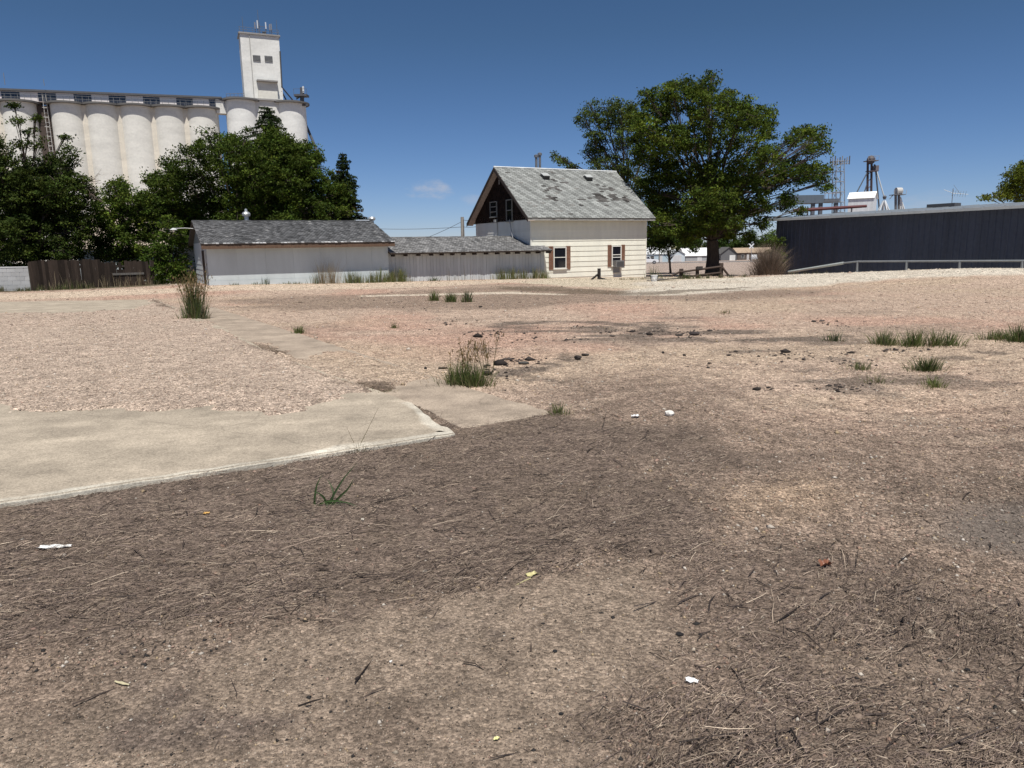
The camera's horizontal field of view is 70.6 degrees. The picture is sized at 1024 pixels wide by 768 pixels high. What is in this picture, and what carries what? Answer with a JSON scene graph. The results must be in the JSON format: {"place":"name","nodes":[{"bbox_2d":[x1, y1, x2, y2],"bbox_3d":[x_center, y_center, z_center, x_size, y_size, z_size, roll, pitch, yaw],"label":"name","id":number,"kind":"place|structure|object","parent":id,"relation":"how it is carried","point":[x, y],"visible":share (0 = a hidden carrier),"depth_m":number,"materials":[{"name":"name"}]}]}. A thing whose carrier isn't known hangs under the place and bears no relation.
{"place":"outdoors","nodes":[
{"label":"outdoors","id":0,"kind":"place"},
{"bbox_2d":[0,244,1023,767],"bbox_3d":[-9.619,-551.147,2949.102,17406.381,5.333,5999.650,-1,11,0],"label":"ground","id":1,"kind":"structure","parent":0,"point":[434,326],"depth_m":4.23,"materials":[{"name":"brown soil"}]},
{"bbox_2d":[0,266,30,290],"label":"block wall","id":2,"kind":"structure","parent":1,"relation":"on","point":[13,278],"depth_m":34.09,"materials":[{"name":"paint"}]},
{"bbox_2d":[0,286,30,291],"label":"weed clump","id":3,"kind":"object","parent":1,"relation":"on","point":[17,289],"visible":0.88,"depth_m":33.84,"materials":[{"name":"green plant"}]},
{"bbox_2d":[0,100,104,275],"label":"old tree","id":4,"kind":"object","parent":1,"relation":"on","point":[35,198],"visible":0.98,"depth_m":38.68,"materials":[{"name":"green plant"}]},
{"bbox_2d":[38,544,71,547],"bbox_3d":[-2.531,0.902,4.003,0.186,0.013,0.049,-1,11,0],"label":"plastic scrap","id":5,"kind":"object","parent":1,"relation":"on","point":[53,545],"visible":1,"depth_m":4.01,"materials":[{"name":"white plastic"}]},
{"bbox_2d":[33,280,97,290],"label":"weed clump","id":6,"kind":"object","parent":1,"relation":"on","point":[58,288],"visible":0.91,"depth_m":33.99,"materials":[{"name":"brown plant"}]},
{"bbox_2d":[27,259,155,290],"bbox_3d":[-20.155,-5.213,34.902,5.275,1.623,0.235,-7,12,-29],"label":"picket fence","id":7,"kind":"object","parent":1,"relation":"on","point":[48,269],"visible":0.78,"depth_m":34.63,"materials":[{"name":"brown wood"}]},
{"bbox_2d":[0,73,224,270],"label":"grain silo row","id":8,"kind":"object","parent":1,"relation":"on","point":[125,134],"visible":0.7,"depth_m":145.73,"materials":[{"name":"concrete"}]},
{"bbox_2d":[114,680,128,684],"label":"dry leaf","id":9,"kind":"object","parent":1,"relation":"on","point":[122,682],"visible":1,"depth_m":2.74,"materials":[{"name":"plant"}]},
{"bbox_2d":[98,271,152,286],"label":"weed clump","id":10,"kind":"object","parent":1,"relation":"on","point":[139,283],"visible":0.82,"depth_m":35.28,"materials":[{"name":"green plant"}]},
{"bbox_2d":[84,174,168,272],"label":"young tree","id":11,"kind":"object","parent":1,"relation":"on","point":[121,230],"visible":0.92,"depth_m":41.24,"materials":[{"name":"green plant"}]},
{"bbox_2d":[79,206,195,278],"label":"tree","id":12,"kind":"object","parent":1,"relation":"on","point":[190,252],"visible":0.12,"depth_m":47.55,"materials":[{"name":"plant"}]},
{"bbox_2d":[136,214,196,283],"bbox_3d":[-17.594,-6.599,36.873,3.348,4.027,3.185,-1,11,0],"label":"bush","id":13,"kind":"object","parent":1,"relation":"on","point":[166,267],"visible":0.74,"depth_m":36.42,"materials":[{"name":"green plant"}]},
{"bbox_2d":[154,277,191,284],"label":"weed clump","id":14,"kind":"object","parent":1,"relation":"on","point":[171,282],"visible":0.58,"depth_m":36.24,"materials":[{"name":"green plant"}]},
{"bbox_2d":[161,263,214,319],"bbox_3d":[-7.735,-2.241,17.585,1.378,1.366,1.155,-1,11,0],"label":"tall weed","id":15,"kind":"object","parent":1,"relation":"on","point":[195,308],"visible":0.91,"depth_m":17.51,"materials":[{"name":"green plant"}]},
{"bbox_2d":[0,300,454,507],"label":"concrete slab","id":16,"kind":"structure","parent":1,"relation":"on","point":[58,455],"depth_m":6.17,"materials":[{"name":"beige concrete"}]},
{"bbox_2d":[134,121,357,250],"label":"elm tree","id":17,"kind":"object","parent":1,"relation":"on","point":[301,202],"visible":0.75,"depth_m":46.16,"materials":[{"name":"green plant"}]},
{"bbox_2d":[259,277,269,284],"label":"weed clump","id":18,"kind":"object","parent":1,"relation":"on","point":[266,281],"visible":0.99,"depth_m":32.19,"materials":[{"name":"green plant"}]},
{"bbox_2d":[215,10,317,165],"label":"grain elevator","id":19,"kind":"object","parent":1,"relation":"on","point":[261,67],"visible":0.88,"depth_m":152.66,"materials":[{"name":"concrete"}]},
{"bbox_2d":[231,106,313,212],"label":"spruce tree","id":20,"kind":"object","parent":1,"relation":"on","point":[272,118],"visible":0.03,"depth_m":54.75,"materials":[{"name":"green plant"}]},
{"bbox_2d":[170,209,394,284],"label":"garage","id":21,"kind":"structure","parent":1,"relation":"on","point":[246,250],"depth_m":33.29,"materials":[{"name":"paint"}]},
{"bbox_2d":[201,250,206,283],"bbox_3d":[-13.724,-5.188,32.272,0.037,1.512,1.190,-7,12,-27],"label":"door","id":22,"kind":"structure","parent":21,"relation":"in","point":[203,259],"depth_m":32.28,"materials":[{"name":"brown wood"}]},
{"bbox_2d":[291,325,306,333],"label":"grass clump","id":23,"kind":"object","parent":1,"relation":"on","point":[297,330],"visible":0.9,"depth_m":14.24,"materials":[{"name":"green plant"}]},
{"bbox_2d":[306,276,320,283],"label":"weed clump","id":24,"kind":"object","parent":1,"relation":"on","point":[313,281],"visible":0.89,"depth_m":33.18,"materials":[{"name":"beige plant"}]},
{"bbox_2d":[308,258,345,283],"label":"weed clump","id":25,"kind":"object","parent":1,"relation":"on","point":[323,280],"visible":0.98,"depth_m":33.36,"materials":[{"name":"beige plant"}]},
{"bbox_2d":[313,462,357,507],"bbox_3d":[-1.112,0.659,4.598,0.318,0.296,0.170,-1,11,0],"label":"grass sprout","id":26,"kind":"object","parent":1,"relation":"on","point":[329,502],"depth_m":4.61,"materials":[{"name":"green plant"}]},
{"bbox_2d":[327,152,368,219],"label":"spruce tree","id":27,"kind":"object","parent":1,"relation":"on","point":[343,165],"visible":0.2,"depth_m":48.97,"materials":[{"name":"green plant"}]},
{"bbox_2d":[340,265,405,282],"bbox_3d":[-6.535,-5.269,34.508,3.398,0.905,0.898,-8,13,-34],"label":"weed clump","id":28,"kind":"object","parent":1,"relation":"on","point":[352,278],"visible":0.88,"depth_m":34.41,"materials":[{"name":"green plant"}]},
{"bbox_2d":[203,307,548,427],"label":"concrete walk","id":29,"kind":"structure","parent":1,"relation":"on","point":[458,404],"depth_m":8.15,"materials":[{"name":"beige concrete"}]},
{"bbox_2d":[382,268,408,281],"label":"weed clump","id":30,"kind":"object","parent":1,"relation":"on","point":[400,272],"visible":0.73,"depth_m":35.06,"materials":[{"name":"green plant"}]},
{"bbox_2d":[425,290,439,300],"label":"grass clump","id":31,"kind":"object","parent":1,"relation":"on","point":[434,297],"visible":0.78,"depth_m":22.78,"materials":[{"name":"green plant"}]},
{"bbox_2d":[442,291,464,302],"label":"grass clump","id":32,"kind":"object","parent":1,"relation":"on","point":[450,298],"visible":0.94,"depth_m":22.08,"materials":[{"name":"green plant"}]},
{"bbox_2d":[461,217,464,235],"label":"utility pole","id":33,"kind":"object","parent":1,"relation":"on","point":[462,226],"visible":0.35,"depth_m":56.58,"materials":[{"name":"grey wood"}]},
{"bbox_2d":[429,220,469,235],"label":"overhead wire","id":34,"kind":"object","parent":33,"relation":"attached to","point":[448,228],"visible":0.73,"depth_m":57.75,"materials":[{"name":"paint"}]},
{"bbox_2d":[459,290,474,301],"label":"grass clump","id":35,"kind":"object","parent":1,"relation":"on","point":[468,299],"visible":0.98,"depth_m":21.98,"materials":[{"name":"green plant"}]},
{"bbox_2d":[418,331,516,387],"bbox_3d":[-0.578,-0.273,8.476,1.298,0.652,1.020,-1,11,0],"label":"grass clump","id":36,"kind":"object","parent":1,"relation":"on","point":[470,379],"visible":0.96,"depth_m":8.49,"materials":[{"name":"green plant"}]},
{"bbox_2d":[388,236,551,280],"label":"shed","id":37,"kind":"structure","parent":1,"relation":"on","point":[430,257],"depth_m":37.42,"materials":[{"name":"paint"}]},
{"bbox_2d":[447,260,493,280],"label":"weed clump","id":38,"kind":"object","parent":1,"relation":"on","point":[464,276],"visible":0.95,"depth_m":36.81,"materials":[{"name":"green plant"}]},
{"bbox_2d":[0,314,1023,767],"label":"straw litter","id":39,"kind":"object","parent":1,"relation":"on","point":[728,728],"visible":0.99,"depth_m":3.40,"materials":[{"name":"brown plant"}]},
{"bbox_2d":[0,392,1023,767],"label":"sand grains","id":40,"kind":"object","parent":1,"relation":"on","point":[514,634],"visible":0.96,"depth_m":2.86,"materials":[{"name":"stone"}]},
{"bbox_2d":[492,265,548,279],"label":"weed clump","id":41,"kind":"object","parent":1,"relation":"on","point":[536,275],"visible":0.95,"depth_m":38.27,"materials":[{"name":"green plant"}]},
{"bbox_2d":[518,361,528,364],"bbox_3d":[0.159,-0.291,10.101,0.149,0.056,0.092,2,11,13],"label":"asphalt chunk","id":42,"kind":"object","parent":1,"relation":"on","point":[523,362],"visible":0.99,"depth_m":10.07,"materials":[{"name":"grey asphalt"}]},
{"bbox_2d":[525,571,536,576],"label":"dry leaf","id":43,"kind":"object","parent":1,"relation":"on","point":[528,574],"visible":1,"depth_m":3.57,"materials":[{"name":"plant"}]},
{"bbox_2d":[542,402,575,415],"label":"grass clump","id":44,"kind":"object","parent":1,"relation":"on","point":[559,409],"visible":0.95,"depth_m":6.96,"materials":[{"name":"green plant"}]},
{"bbox_2d":[466,152,655,277],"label":"house","id":45,"kind":"structure","parent":1,"relation":"on","point":[582,223],"depth_m":41.46,"materials":[{"name":"paint"}]},
{"bbox_2d":[489,201,497,217],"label":"gable window","id":46,"kind":"structure","parent":45,"relation":"in","point":[493,205],"depth_m":42.63,"materials":[{"name":"paint"}]},
{"bbox_2d":[505,199,512,221],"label":"gable window","id":47,"kind":"structure","parent":45,"relation":"in","point":[509,203],"depth_m":40.91,"materials":[{"name":"paint"}]},
{"bbox_2d":[549,246,570,269],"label":"window","id":48,"kind":"structure","parent":45,"relation":"in","point":[558,257],"depth_m":40.21,"materials":[{"name":"paint"}]},
{"bbox_2d":[608,245,624,266],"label":"window","id":49,"kind":"structure","parent":45,"relation":"in","point":[614,252],"depth_m":41.87,"materials":[{"name":"paint"}]},
{"bbox_2d":[591,268,604,279],"bbox_3d":[4.607,-5.397,36.036,1.389,0.712,0.298,1,11,8],"label":"broken post","id":50,"kind":"object","parent":1,"relation":"on","point":[598,275],"visible":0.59,"depth_m":36.03,"materials":[{"name":"brown wood"}]},
{"bbox_2d":[549,95,649,202],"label":"cottonwood tree","id":51,"kind":"object","parent":1,"relation":"on","point":[597,159],"visible":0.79,"depth_m":62.49,"materials":[{"name":"green plant"}]},
{"bbox_2d":[615,277,645,279],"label":"weed clump","id":52,"kind":"object","parent":1,"relation":"on","point":[631,278],"visible":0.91,"depth_m":35.30,"materials":[{"name":"beige plant"}]},
{"bbox_2d":[337,297,933,441],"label":"asphalt crumbs","id":53,"kind":"object","parent":1,"relation":"on","point":[502,361],"visible":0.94,"depth_m":10.58,"materials":[{"name":"black asphalt"}]},
{"bbox_2d":[643,266,661,278],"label":"weed clump","id":54,"kind":"object","parent":1,"relation":"on","point":[653,273],"visible":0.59,"depth_m":35.58,"materials":[{"name":"green plant"}]},
{"bbox_2d":[646,256,658,263],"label":"pickup truck","id":55,"kind":"object","parent":1,"relation":"on","point":[649,259],"visible":0.57,"depth_m":161.72,"materials":[{"name":"metal"}]},
{"bbox_2d":[651,275,657,280],"bbox_3d":[6.526,-4.838,33.199,0.329,0.330,0.329,3,12,22],"label":"bucket","id":56,"kind":"object","parent":1,"relation":"on","point":[654,277],"visible":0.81,"depth_m":33.08,"materials":[{"name":"plastic"}]},
{"bbox_2d":[646,248,671,261],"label":"town garage","id":57,"kind":"structure","parent":1,"relation":"on","point":[663,258],"depth_m":224.73,"materials":[{"name":"paint"}]},
{"bbox_2d":[665,410,673,415],"bbox_3d":[1.500,0.284,6.887,0.089,0.063,0.080,-1,11,0],"label":"rock","id":58,"kind":"object","parent":1,"relation":"on","point":[669,413],"visible":0.99,"depth_m":6.86,"materials":[{"name":"stone"}]},
{"bbox_2d":[645,191,702,273],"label":"tree","id":59,"kind":"object","parent":1,"relation":"on","point":[661,245],"visible":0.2,"depth_m":58.16,"materials":[{"name":"green plant"}]},
{"bbox_2d":[669,249,684,261],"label":"town garage","id":60,"kind":"structure","parent":1,"relation":"on","point":[679,256],"depth_m":222.75,"materials":[{"name":"paint"}]},
{"bbox_2d":[673,255,680,261],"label":"door","id":61,"kind":"structure","parent":60,"relation":"in","point":[676,258],"depth_m":222.79,"materials":[{"name":"paint"}]},
{"bbox_2d":[655,237,704,248],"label":"distant tree","id":62,"kind":"object","parent":1,"relation":"on","point":[697,245],"visible":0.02,"depth_m":261.36,"materials":[{"name":"green plant"}]},
{"bbox_2d":[685,677,698,682],"bbox_3d":[0.669,1.104,2.690,0.051,0.012,0.033,3,11,20],"label":"paper scrap","id":63,"kind":"object","parent":1,"relation":"on","point":[690,679],"visible":0.98,"depth_m":2.69,"materials":[{"name":"paper"}]},
{"bbox_2d":[680,248,706,260],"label":"barn","id":64,"kind":"structure","parent":1,"relation":"on","point":[700,254],"depth_m":232.86,"materials":[{"name":"paint"}]},
{"bbox_2d":[689,331,699,335],"bbox_3d":[3.276,-0.905,12.987,0.180,0.077,0.161,7,13,36],"label":"asphalt chunk","id":65,"kind":"object","parent":1,"relation":"on","point":[694,333],"visible":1,"depth_m":12.93,"materials":[{"name":"grey asphalt"}]},
{"bbox_2d":[671,263,728,278],"bbox_3d":[9.238,-5.408,35.566,2.857,1.028,0.325,-1,11,0],"label":"rail fence","id":66,"kind":"object","parent":1,"relation":"on","point":[698,268],"visible":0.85,"depth_m":35.48,"materials":[{"name":"brown wood"}]},
{"bbox_2d":[678,272,749,278],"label":"weed clump","id":67,"kind":"object","parent":1,"relation":"on","point":[730,275],"visible":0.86,"depth_m":35.16,"materials":[{"name":"green plant"}]},
{"bbox_2d":[703,235,736,248],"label":"distant tree","id":68,"kind":"object","parent":1,"relation":"on","point":[725,243],"visible":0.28,"depth_m":261.29,"materials":[{"name":"green plant"}]},
{"bbox_2d":[719,247,737,260],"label":"town house","id":69,"kind":"structure","parent":1,"relation":"on","point":[727,254],"depth_m":228.71,"materials":[{"name":"paint"}]},
{"bbox_2d":[620,69,839,275],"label":"shade tree","id":70,"kind":"object","parent":1,"relation":"on","point":[713,202],"visible":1,"depth_m":43.37,"materials":[{"name":"green plant"}]},
{"bbox_2d":[729,231,764,248],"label":"distant tree","id":71,"kind":"object","parent":1,"relation":"on","point":[739,243],"visible":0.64,"depth_m":256.39,"materials":[{"name":"green plant"}]},
{"bbox_2d":[732,247,771,259],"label":"town house","id":72,"kind":"structure","parent":1,"relation":"on","point":[743,253],"depth_m":238.76,"materials":[{"name":"paint"}]},
{"bbox_2d":[758,229,775,246],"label":"distant tree","id":73,"kind":"object","parent":1,"relation":"on","point":[766,237],"visible":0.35,"depth_m":268.56,"materials":[{"name":"green plant"}]},
{"bbox_2d":[739,241,795,275],"bbox_3d":[13.811,-6.815,38.945,3.756,1.958,3.860,-1,11,0],"label":"dry bush","id":74,"kind":"object","parent":1,"relation":"on","point":[770,265],"visible":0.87,"depth_m":38.70,"materials":[{"name":"plant"}]},
{"bbox_2d":[765,235,787,267],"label":"shrub","id":75,"kind":"object","parent":1,"relation":"on","point":[779,242],"visible":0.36,"depth_m":43.12,"materials":[{"name":"green plant"}]},
{"bbox_2d":[780,193,840,214],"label":"loading platform","id":76,"kind":"structure","parent":1,"relation":"on","point":[813,200],"depth_m":160.46,"materials":[{"name":"paint"}]},
{"bbox_2d":[818,559,833,565],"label":"dry leaf","id":77,"kind":"object","parent":1,"relation":"on","point":[824,562],"visible":1,"depth_m":3.61,"materials":[{"name":"plant"}]},
{"bbox_2d":[793,205,866,214],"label":"conveyor","id":78,"kind":"object","parent":1,"relation":"on","point":[836,208],"visible":0.36,"depth_m":146.01,"materials":[{"name":"paint"}]},
{"bbox_2d":[817,330,845,341],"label":"grass clump","id":79,"kind":"object","parent":1,"relation":"on","point":[834,337],"visible":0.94,"depth_m":11.96,"materials":[{"name":"green plant"}]},
{"bbox_2d":[829,156,849,212],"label":"cell tower","id":80,"kind":"structure","parent":1,"relation":"on","point":[840,181],"depth_m":289.39,"materials":[{"name":"paint"}]},
{"bbox_2d":[832,359,887,372],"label":"grass clump","id":81,"kind":"object","parent":1,"relation":"on","point":[859,367],"visible":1,"depth_m":9.18,"materials":[{"name":"green plant"}]},
{"bbox_2d":[847,191,877,211],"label":"mill cupola","id":82,"kind":"object","parent":1,"relation":"on","point":[869,199],"visible":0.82,"depth_m":164.10,"materials":[{"name":"paint"}]},
{"bbox_2d":[857,155,883,207],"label":"bucket elevator","id":83,"kind":"object","parent":1,"relation":"on","point":[871,159],"visible":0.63,"depth_m":193.27,"materials":[{"name":"paint"}]},
{"bbox_2d":[858,373,895,383],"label":"grass clump","id":84,"kind":"object","parent":1,"relation":"on","point":[878,380],"visible":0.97,"depth_m":8.36,"materials":[{"name":"green plant"}]},
{"bbox_2d":[848,328,907,346],"bbox_3d":[5.888,-0.742,11.358,1.122,0.297,0.917,1,11,11],"label":"grass clump","id":85,"kind":"object","parent":1,"relation":"on","point":[885,340],"visible":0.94,"depth_m":11.39,"materials":[{"name":"green plant"}]},
{"bbox_2d":[877,195,889,210],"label":"grain distributor","id":86,"kind":"object","parent":1,"relation":"on","point":[883,203],"visible":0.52,"depth_m":184.51,"materials":[{"name":"paint"}]},
{"bbox_2d":[767,187,1023,274],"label":"metal building","id":87,"kind":"structure","parent":1,"relation":"on","point":[956,231],"depth_m":36.93,"materials":[{"name":"grey metal"}]},
{"bbox_2d":[889,188,906,208],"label":"bucket elevator","id":88,"kind":"object","parent":1,"relation":"on","point":[898,191],"visible":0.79,"depth_m":184.59,"materials":[{"name":"paint"}]},
{"bbox_2d":[788,260,1023,272],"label":"pipe railing","id":89,"kind":"object","parent":1,"relation":"on","point":[905,261],"visible":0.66,"depth_m":35.18,"materials":[{"name":"paint"}]},
{"bbox_2d":[856,324,986,350],"bbox_3d":[6.450,-0.750,11.203,1.447,0.339,1.815,-11,15,-42],"label":"grass clump","id":90,"kind":"object","parent":1,"relation":"on","point":[935,340],"visible":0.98,"depth_m":11.15,"materials":[{"name":"green plant"}]},
{"bbox_2d":[894,354,963,373],"bbox_3d":[5.216,-0.287,9.109,0.805,0.252,0.816,-6,12,-26],"label":"grass clump","id":91,"kind":"object","parent":1,"relation":"on","point":[929,366],"visible":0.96,"depth_m":9.06,"materials":[{"name":"green plant"}]},
{"bbox_2d":[908,372,956,389],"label":"grass clump","id":92,"kind":"object","parent":1,"relation":"on","point":[933,384],"visible":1,"depth_m":8.00,"materials":[{"name":"green plant"}]},
{"bbox_2d":[973,328,1012,340],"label":"grass clump","id":93,"kind":"object","parent":1,"relation":"on","point":[991,337],"visible":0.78,"depth_m":11.74,"materials":[{"name":"green plant"}]},
{"bbox_2d":[976,160,1023,202],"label":"maple tree","id":94,"kind":"object","parent":1,"relation":"on","point":[1007,190],"visible":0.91,"depth_m":58.74,"materials":[{"name":"green plant"}]},
{"bbox_2d":[993,323,1023,343],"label":"grass clump","id":95,"kind":"object","parent":1,"relation":"on","point":[1018,335],"visible":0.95,"depth_m":11.42,"materials":[{"name":"green plant"}]},
{"bbox_2d":[0,0,1023,244],"label":"sky","id":96,"kind":"structure","parent":0,"point":[423,98],"materials":[{"name":"blue"}]}
]}

